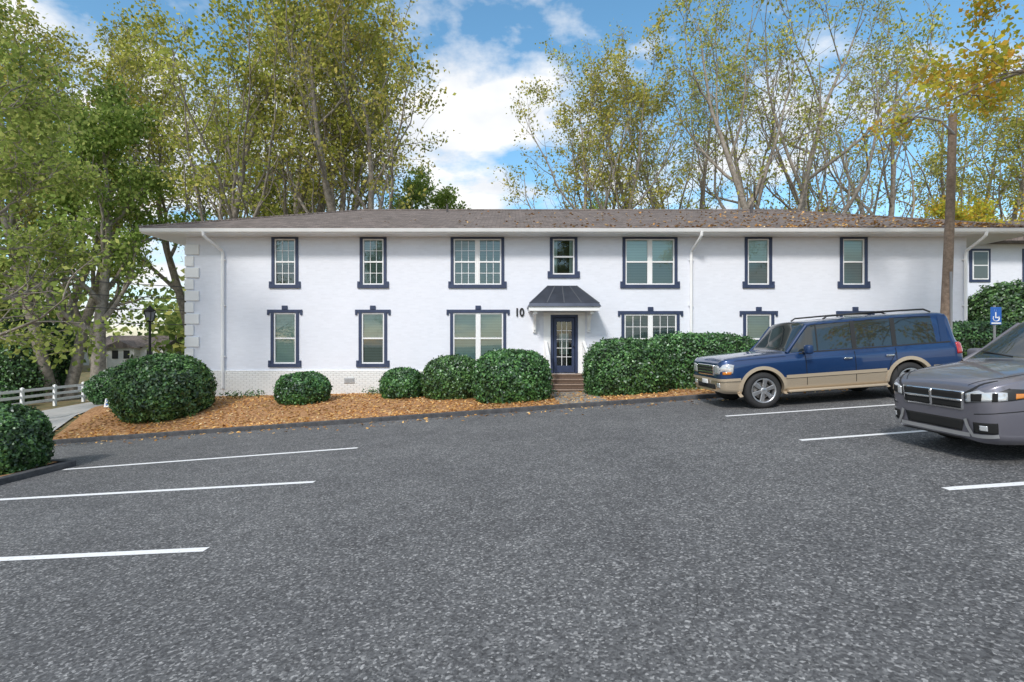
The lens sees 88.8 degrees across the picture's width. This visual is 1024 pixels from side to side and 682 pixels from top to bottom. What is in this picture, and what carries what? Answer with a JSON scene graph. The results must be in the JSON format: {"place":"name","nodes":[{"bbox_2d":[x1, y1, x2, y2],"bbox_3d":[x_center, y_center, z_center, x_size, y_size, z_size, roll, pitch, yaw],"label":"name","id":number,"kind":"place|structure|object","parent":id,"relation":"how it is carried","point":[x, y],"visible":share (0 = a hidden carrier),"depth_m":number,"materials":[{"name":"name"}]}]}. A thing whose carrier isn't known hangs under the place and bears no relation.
{"place":"outdoors","nodes":[
{"label":"outdoors","id":0,"kind":"place"},
{"bbox_2d":[0,461,54,476],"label":"planting island","id":1,"kind":"structure","parent":0,"point":[24,470],"depth_m":9.79,"materials":[{"name":"brown soil"}]},
{"bbox_2d":[0,402,55,474],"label":"clipped shrub","id":2,"kind":"object","parent":1,"relation":"on","point":[27,434],"visible":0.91,"depth_m":9.86,"materials":[{"name":"green plant"}]},
{"bbox_2d":[27,357,112,434],"bbox_3d":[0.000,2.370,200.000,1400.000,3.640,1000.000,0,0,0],"label":"ground","id":3,"kind":"structure","parent":0,"point":[84,377],"depth_m":32.82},
{"bbox_2d":[0,381,19,403],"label":"holly shrub","id":4,"kind":"object","parent":3,"relation":"on","point":[7,386],"visible":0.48,"depth_m":30.89,"materials":[{"name":"green plant"}]},
{"bbox_2d":[0,176,38,326],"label":"oak tree","id":5,"kind":"object","parent":3,"relation":"on","point":[3,270],"visible":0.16,"depth_m":34.61,"materials":[{"name":"green plant"}]},
{"bbox_2d":[0,309,75,401],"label":"holly shrub","id":6,"kind":"object","parent":3,"relation":"on","point":[18,371],"visible":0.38,"depth_m":34.36,"materials":[{"name":"green plant"}]},
{"bbox_2d":[0,459,75,484],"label":"kerb","id":7,"kind":"structure","parent":3,"relation":"on","point":[59,464],"depth_m":9.85,"materials":[{"name":"grey concrete"}]},
{"bbox_2d":[0,382,85,405],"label":"rail fence","id":8,"kind":"object","parent":3,"relation":"on","point":[22,391],"visible":0.66,"depth_m":30.38,"materials":[{"name":"white wood"}]},
{"bbox_2d":[0,20,125,354],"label":"oak tree","id":9,"kind":"object","parent":3,"relation":"on","point":[53,235],"visible":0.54,"depth_m":22.61,"materials":[{"name":"green plant"}]},
{"bbox_2d":[62,275,70,328],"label":"utility pole","id":10,"kind":"object","parent":3,"relation":"on","point":[63,319],"depth_m":41.92,"materials":[{"name":"brown wood"}]},
{"bbox_2d":[0,0,148,373],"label":"oak tree","id":11,"kind":"object","parent":3,"relation":"on","point":[9,109],"visible":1,"depth_m":13.95,"materials":[{"name":"green plant"}]},
{"bbox_2d":[83,353,88,364],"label":"walls","id":12,"kind":"structure","parent":3,"relation":"on","point":[86,358],"depth_m":90.39,"materials":[{"name":"grey paint"}]},
{"bbox_2d":[0,257,185,370],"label":"distant trees","id":13,"kind":"object","parent":3,"relation":"on","point":[169,331],"visible":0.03,"depth_m":78.58,"materials":[{"name":"green plant"}]},
{"bbox_2d":[80,367,115,404],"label":"holly shrub","id":14,"kind":"object","parent":3,"relation":"on","point":[95,390],"visible":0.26,"depth_m":28.35,"materials":[{"name":"green plant"}]},
{"bbox_2d":[0,0,196,402],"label":"tulip poplar tree","id":15,"kind":"object","parent":3,"relation":"on","point":[73,375],"visible":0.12,"depth_m":36.26,"materials":[{"name":"green plant"}]},
{"bbox_2d":[0,0,199,329],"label":"tulip poplar tree","id":16,"kind":"object","parent":3,"relation":"on","point":[58,53],"visible":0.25,"depth_m":42.51,"materials":[{"name":"green plant"}]},
{"bbox_2d":[0,68,211,400],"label":"oak tree","id":17,"kind":"object","parent":3,"relation":"on","point":[118,118],"visible":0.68,"depth_m":33.91,"materials":[{"name":"green plant"}]},
{"bbox_2d":[106,346,184,368],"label":"walls","id":18,"kind":"structure","parent":3,"relation":"on","point":[134,352],"depth_m":78.60,"materials":[{"name":"grey paint"}]},
{"bbox_2d":[112,350,152,358],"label":"windows","id":19,"kind":"structure","parent":18,"relation":"attached to","point":[125,354],"depth_m":78.55,"materials":[{"name":"grey glass"}]},
{"bbox_2d":[106,336,184,347],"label":"roof","id":20,"kind":"structure","parent":18,"relation":"on","point":[131,342],"depth_m":81.40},
{"bbox_2d":[54,1,313,331],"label":"tulip poplar tree","id":21,"kind":"object","parent":3,"relation":"on","point":[169,254],"visible":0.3,"depth_m":43.84,"materials":[{"name":"green plant"}]},
{"bbox_2d":[121,0,401,250],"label":"tulip poplar tree","id":22,"kind":"object","parent":3,"relation":"on","point":[249,67],"visible":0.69,"depth_m":33.45,"materials":[{"name":"green plant"}]},
{"bbox_2d":[240,161,315,217],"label":"oak tree","id":23,"kind":"object","parent":3,"relation":"on","point":[276,200],"visible":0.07,"depth_m":47.66,"materials":[{"name":"green plant"}]},
{"bbox_2d":[203,0,426,216],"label":"tulip poplar tree","id":24,"kind":"object","parent":3,"relation":"on","point":[320,207],"visible":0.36,"depth_m":37.99,"materials":[{"name":"green plant"}]},
{"bbox_2d":[210,370,423,395],"bbox_3d":[2.400,2.000,19.469,29.220,1.800,0.058,0,0,0],"label":"foundation brick","id":25,"kind":"object","parent":3,"relation":"on","point":[243,381],"visible":0.02,"depth_m":19.44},
{"bbox_2d":[344,378,354,382],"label":"foundation vents","id":26,"kind":"object","parent":25,"relation":"in","point":[349,380],"visible":0.49,"depth_m":19.43,"materials":[{"name":"white metal"}]},
{"bbox_2d":[225,0,455,212],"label":"tulip poplar tree","id":27,"kind":"object","parent":3,"relation":"on","point":[370,183],"visible":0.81,"depth_m":34.99,"materials":[{"name":"green plant"}]},
{"bbox_2d":[53,389,714,439],"bbox_3d":[2.700,1.566,16.825,34.600,2.292,5.450,0,0,0],"label":"mulch bed","id":28,"kind":"object","parent":3,"relation":"on","point":[85,417],"visible":0.27,"depth_m":15.56,"materials":[{"name":"brown wood"}]},
{"bbox_2d":[144,305,155,354],"bbox_3d":[-12.750,0.560,18.400,0.351,3.640,0.351,0,0,11],"label":"lamp post","id":29,"kind":"object","parent":28,"relation":"on","point":[150,312],"visible":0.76,"depth_m":18.36,"materials":[{"name":"black metal"}]},
{"bbox_2d":[105,351,218,423],"bbox_3d":[-10.860,1.457,16.284,2.886,2.310,2.759,0,0,0],"label":"clipped shrub","id":30,"kind":"object","parent":28,"relation":"on","point":[156,387],"visible":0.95,"depth_m":15.38,"materials":[{"name":"green plant"}]},
{"bbox_2d":[272,371,332,405],"bbox_3d":[-6.864,1.580,17.186,1.808,1.202,1.678,0,0,0],"label":"clipped shrub","id":31,"kind":"object","parent":28,"relation":"on","point":[303,388],"visible":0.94,"depth_m":16.62,"materials":[{"name":"green plant"}]},
{"bbox_2d":[378,366,423,398],"bbox_3d":[-3.727,1.491,17.804,1.597,1.235,1.563,0,0,0],"label":"clipped shrub","id":32,"kind":"object","parent":28,"relation":"on","point":[399,382],"visible":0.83,"depth_m":17.25,"materials":[{"name":"green plant"}]},
{"bbox_2d":[421,354,475,399],"bbox_3d":[-1.945,1.256,17.391,2.163,1.694,1.933,0,0,0],"label":"clipped shrub","id":33,"kind":"object","parent":28,"relation":"on","point":[446,377],"visible":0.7,"depth_m":16.69,"materials":[{"name":"green plant"}]},
{"bbox_2d":[219,381,702,398],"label":"groundcover plants","id":34,"kind":"object","parent":28,"relation":"on","point":[694,387],"visible":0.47,"depth_m":18.61,"materials":[{"name":"green plant"}]},
{"bbox_2d":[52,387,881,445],"bbox_3d":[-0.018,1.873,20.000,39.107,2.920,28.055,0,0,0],"label":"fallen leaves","id":35,"kind":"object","parent":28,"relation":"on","point":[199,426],"visible":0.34,"depth_m":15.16,"materials":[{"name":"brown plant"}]},
{"bbox_2d":[471,348,552,403],"bbox_3d":[-0.007,1.179,16.285,2.600,1.936,2.505,0,0,0],"label":"clipped shrub","id":36,"kind":"object","parent":28,"relation":"on","point":[504,375],"visible":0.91,"depth_m":15.36,"materials":[{"name":"green plant"}]},
{"bbox_2d":[544,341,587,371],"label":"stair rails","id":37,"kind":"object","parent":28,"relation":"on","point":[547,354],"visible":0.33,"depth_m":19.22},
{"bbox_2d":[551,391,607,403],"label":"entrance walk","id":38,"kind":"structure","parent":28,"relation":"on","point":[575,401],"depth_m":15.49,"materials":[{"name":"concrete"}]},
{"bbox_2d":[581,336,671,396],"bbox_3d":[3.621,0.937,16.704,2.783,2.227,2.604,0,0,0],"label":"clipped shrub","id":39,"kind":"object","parent":28,"relation":"on","point":[615,366],"visible":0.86,"depth_m":15.72,"materials":[{"name":"green plant"}]},
{"bbox_2d":[644,331,757,388],"bbox_3d":[6.468,0.824,17.881,4.570,2.351,2.146,0,0,0],"label":"clipped shrub","id":40,"kind":"object","parent":28,"relation":"on","point":[684,350],"visible":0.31,"depth_m":17.09,"materials":[{"name":"green plant"}]},
{"bbox_2d":[953,319,1014,357],"bbox_3d":[15.307,0.484,17.202,3.109,2.431,2.019,0,0,0],"label":"clipped shrub","id":41,"kind":"object","parent":28,"relation":"on","point":[978,333],"visible":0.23,"depth_m":16.50,"materials":[{"name":"green plant"}]},
{"bbox_2d":[990,305,1000,339],"bbox_3d":[13.250,-0.003,14.332,0.300,1.950,0.095,0,0,0],"label":"disabled parking sign","id":42,"kind":"object","parent":28,"relation":"on","point":[995,315],"visible":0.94,"depth_m":14.30,"materials":[{"name":"blue metal"}]},
{"bbox_2d":[377,161,471,208],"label":"oak tree","id":43,"kind":"object","parent":3,"relation":"on","point":[441,199],"visible":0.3,"depth_m":48.77,"materials":[{"name":"green plant"}]},
{"bbox_2d":[53,386,880,443],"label":"kerb","id":44,"kind":"structure","parent":3,"relation":"on","point":[389,418],"depth_m":13.93,"materials":[{"name":"grey concrete"}]},
{"bbox_2d":[186,237,965,369],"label":"brick walls","id":45,"kind":"structure","parent":3,"relation":"on","point":[418,297],"depth_m":19.50,"materials":[{"name":"white paint"}]},
{"bbox_2d":[185,245,198,360],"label":"corner quoins","id":46,"kind":"object","parent":45,"relation":"attached to","point":[191,295],"visible":0.78,"depth_m":19.45,"materials":[{"name":"white paint"}]},
{"bbox_2d":[516,308,523,315],"bbox_3d":[0.309,-1.073,19.470,0.295,0.318,0.024,0,0,0],"label":"house number","id":47,"kind":"object","parent":45,"relation":"attached to","point":[519,312],"visible":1,"depth_m":19.46,"materials":[{"name":"black metal"}]},
{"bbox_2d":[527,286,600,307],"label":"canopy roof","id":48,"kind":"structure","parent":45,"relation":"attached to","point":[556,298],"depth_m":18.66,"materials":[{"name":"grey metal"}]},
{"bbox_2d":[529,285,599,302],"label":"canopy seams","id":49,"kind":"object","parent":48,"relation":"on","point":[563,294],"visible":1,"depth_m":18.83,"materials":[{"name":"grey metal"}]},
{"bbox_2d":[528,306,599,331],"bbox_3d":[1.850,-0.770,18.974,2.500,0.900,1.048,0,0,0],"label":"canopy frame","id":50,"kind":"object","parent":45,"relation":"attached to","point":[590,310],"visible":1,"depth_m":18.45,"materials":[{"name":"white wood"}]},
{"bbox_2d":[551,315,577,372],"bbox_3d":[1.950,0.111,19.535,1.020,2.179,0.130,0,0,0],"label":"door frame","id":51,"kind":"object","parent":45,"relation":"attached to","point":[573,319],"visible":0.96,"depth_m":19.52,"materials":[{"name":"blue wood"}]},
{"bbox_2d":[559,334,567,353],"bbox_3d":[1.950,0.110,19.620,0.340,0.780,0.001,0,0,0],"label":"door curtain","id":52,"kind":"object","parent":51,"relation":"attached to","point":[563,344],"depth_m":19.62,"materials":[{"name":"white fabric"}]},
{"bbox_2d":[557,322,571,365],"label":"door muntins","id":53,"kind":"object","parent":51,"relation":"attached to","point":[561,330],"depth_m":19.53,"materials":[{"name":"wood"}]},
{"bbox_2d":[544,313,584,372],"bbox_3d":[1.950,0.070,19.486,1.540,2.260,0.023,0,0,0],"label":"door surround","id":54,"kind":"object","parent":45,"relation":"attached to","point":[547,327],"visible":0.83,"depth_m":19.48,"materials":[{"name":"white wood"}]},
{"bbox_2d":[267,237,874,366],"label":"window surrounds","id":55,"kind":"object","parent":45,"relation":"attached to","point":[576,274],"visible":0.84,"depth_m":19.46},
{"bbox_2d":[274,239,867,363],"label":"window sashes","id":56,"kind":"object","parent":55,"relation":"attached to","point":[477,262],"depth_m":19.50,"materials":[{"name":"white wood"}]},
{"bbox_2d":[144,233,1023,247],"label":"soffit","id":57,"kind":"structure","parent":45,"relation":"on","point":[180,238],"depth_m":19.22,"materials":[{"name":"white paint"}]},
{"bbox_2d":[139,228,1023,247],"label":"gutter","id":58,"kind":"object","parent":57,"relation":"on","point":[573,230],"visible":0.6,"depth_m":18.68,"materials":[{"name":"white metal"}]},
{"bbox_2d":[141,210,1023,227],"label":"hip roof","id":59,"kind":"structure","parent":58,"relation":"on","point":[430,219],"depth_m":20.80,"materials":[{"name":"brown"}]},
{"bbox_2d":[138,209,1023,227],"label":"ridge caps","id":60,"kind":"object","parent":59,"relation":"on","point":[559,209],"visible":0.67,"depth_m":23.48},
{"bbox_2d":[446,204,752,212],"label":"roof vents","id":61,"kind":"object","parent":59,"relation":"on","point":[751,208],"visible":0.67,"depth_m":23.96,"materials":[{"name":"grey metal"}]},
{"bbox_2d":[361,211,1023,226],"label":"roof leaf litter","id":62,"kind":"object","parent":59,"relation":"on","point":[914,220],"visible":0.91,"depth_m":19.80,"materials":[{"name":"brown plant"}]},
{"bbox_2d":[201,231,987,387],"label":"downspouts","id":63,"kind":"object","parent":45,"relation":"attached to","point":[691,259],"visible":0.88,"depth_m":19.37,"materials":[{"name":"white metal"}]},
{"bbox_3d":[2.190,-1.482,19.650,22.160,4.655,0.300,0,0,0],"label":"window","id":64,"kind":"object","parent":45,"relation":"attached to","visible":0},
{"bbox_2d":[278,241,571,372],"bbox_3d":[2.190,-1.305,19.790,22.160,5.010,0.020,0,0,0],"label":"room interior","id":65,"kind":"object","parent":64,"relation":"attached to","point":[562,250],"visible":0.06,"depth_m":19.80,"materials":[{"name":"grey"}]},
{"bbox_2d":[277,241,861,361],"bbox_3d":[2.145,-1.482,19.595,22.010,4.655,0.020,0,0,0],"label":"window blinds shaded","id":66,"kind":"object","parent":64,"relation":"attached to","point":[636,273],"depth_m":19.59,"materials":[{"name":"grey plastic"}]},
{"bbox_2d":[576,195,612,208],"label":"oak tree","id":67,"kind":"object","parent":3,"relation":"on","point":[595,207],"depth_m":55.77,"materials":[{"name":"green plant"}]},
{"bbox_2d":[487,3,704,208],"bbox_3d":[7.030,-10.355,39.993,16.372,25.068,13.341,0,0,-22],"label":"tulip poplar tree","id":68,"kind":"object","parent":3,"relation":"on","point":[632,98],"visible":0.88,"depth_m":38.63,"materials":[{"name":"green plant"}]},
{"bbox_2d":[535,13,769,208],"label":"tulip poplar tree","id":69,"kind":"object","parent":3,"relation":"on","point":[694,94],"visible":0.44,"depth_m":42.15,"materials":[{"name":"green plant"}]},
{"bbox_2d":[644,0,953,214],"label":"tulip poplar tree","id":70,"kind":"object","parent":3,"relation":"on","point":[736,178],"visible":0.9,"depth_m":35.86,"materials":[{"name":"green plant"}]},
{"bbox_2d":[772,202,839,211],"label":"maple tree","id":71,"kind":"object","parent":3,"relation":"on","point":[813,207],"depth_m":43.42,"materials":[{"name":"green plant"}]},
{"bbox_2d":[696,0,995,218],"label":"tulip poplar tree","id":72,"kind":"object","parent":3,"relation":"on","point":[893,189],"visible":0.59,"depth_m":39.01,"materials":[{"name":"green plant"}]},
{"bbox_2d":[894,113,956,332],"bbox_3d":[12.621,-2.768,15.938,1.971,8.369,0.338,0,0,-4],"label":"utility pole","id":73,"kind":"object","parent":3,"relation":"on","point":[946,308],"visible":0.69,"depth_m":15.90,"materials":[{"name":"brown wood"}]},
{"bbox_2d":[851,0,1023,159],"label":"maple tree","id":74,"kind":"object","parent":3,"relation":"on","point":[994,64],"visible":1,"depth_m":12.63,"materials":[{"name":"yellow plant"}]},
{"bbox_2d":[879,46,1023,220],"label":"tulip poplar tree","id":75,"kind":"object","parent":3,"relation":"on","point":[1014,123],"visible":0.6,"depth_m":41.29,"materials":[{"name":"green plant"}]},
{"bbox_2d":[916,193,1020,223],"bbox_3d":[27.708,-4.013,31.403,7.827,10.645,6.364,0,0,-27],"label":"maple tree","id":76,"kind":"object","parent":3,"relation":"on","point":[980,211],"visible":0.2,"depth_m":31.93,"materials":[{"name":"yellow plant"}]},
{"bbox_2d":[966,244,1023,298],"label":"brick walls","id":77,"kind":"structure","parent":3,"relation":"on","point":[1006,262],"depth_m":27.50,"materials":[{"name":"white paint"}]},
{"bbox_2d":[972,251,988,279],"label":"window frames","id":78,"kind":"structure","parent":77,"relation":"in","point":[973,265],"depth_m":27.42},
{"bbox_2d":[974,252,987,277],"bbox_3d":[27.800,-2.435,27.412,7.120,4.470,0.013,0,0,0],"label":"window glass","id":79,"kind":"object","parent":78,"relation":"in","point":[980,258],"visible":0.5,"depth_m":27.41,"materials":[{"name":"glass"}]},
{"bbox_2d":[969,249,1023,281],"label":"window surrounds","id":80,"kind":"object","parent":77,"relation":"attached to","point":[970,266],"visible":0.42,"depth_m":27.45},
{"bbox_2d":[977,221,1023,243],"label":"hip roof","id":81,"kind":"structure","parent":77,"relation":"on","point":[1019,240],"depth_m":27.05,"materials":[{"name":"brown"}]},
{"bbox_2d":[968,278,1023,322],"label":"holly shrub","id":82,"kind":"object","parent":3,"relation":"on","point":[1007,298],"visible":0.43,"depth_m":23.93,"materials":[{"name":"green plant"}]},
{"bbox_2d":[1007,194,1023,220],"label":"maple tree","id":83,"kind":"object","parent":3,"relation":"on","point":[1019,210],"visible":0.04,"depth_m":32.96,"materials":[{"name":"yellow plant"}]},
{"bbox_2d":[42,402,103,430],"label":"concrete walkway","id":84,"kind":"structure","parent":0,"point":[59,417],"depth_m":24.70,"materials":[{"name":"grey concrete"}]},
{"bbox_2d":[0,274,185,324],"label":"overhead wires","id":85,"kind":"object","parent":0,"point":[97,307],"visible":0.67,"depth_m":22.72,"materials":[{"name":"grey"}]},
{"bbox_2d":[0,386,1023,681],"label":"parking lot","id":86,"kind":"structure","parent":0,"point":[706,540],"depth_m":4.68,"materials":[{"name":"grey asphalt"}]},
{"bbox_2d":[0,404,1023,560],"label":"parking lines","id":87,"kind":"object","parent":86,"relation":"on","point":[205,548],"visible":0.85,"depth_m":7.82,"materials":[{"name":"paint"}]},
{"bbox_2d":[693,308,962,408],"bbox_3d":[7.358,0.385,12.620,5.478,2.005,2.480,-4,0,0],"label":"parked suv","id":88,"kind":"object","parent":86,"relation":"on","point":[860,353],"visible":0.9,"depth_m":11.68,"materials":[{"name":"blue metal"}]},
{"bbox_2d":[893,321,1023,444],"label":"parked crossover","id":89,"kind":"object","parent":86,"relation":"on","point":[976,394],"visible":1,"depth_m":6.71,"materials":[{"name":"painted metal"},{"name":"glass"},{"name":"rubber"}]},
{"bbox_2d":[0,0,1023,336],"label":"sky","id":90,"kind":"structure","parent":0,"point":[487,47],"materials":[{"name":"blue"}]},
{"bbox_2d":[554,241,572,272],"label":"window curtains","id":91,"kind":"object","parent":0,"point":[570,254],"depth_m":19.60,"materials":[{"name":"white fabric"}]},
{"bbox_2d":[551,375,583,391],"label":"brick steps","id":92,"kind":"structure","parent":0,"point":[567,382],"depth_m":18.65,"materials":[{"name":"brown brick"}]},
{"bbox_2d":[551,373,584,390],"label":"step treads","id":93,"kind":"object","parent":92,"relation":"on","point":[567,379],"visible":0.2,"depth_m":18.63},
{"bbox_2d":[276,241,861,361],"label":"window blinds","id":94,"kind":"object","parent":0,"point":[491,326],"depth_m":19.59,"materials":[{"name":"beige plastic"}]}
]}

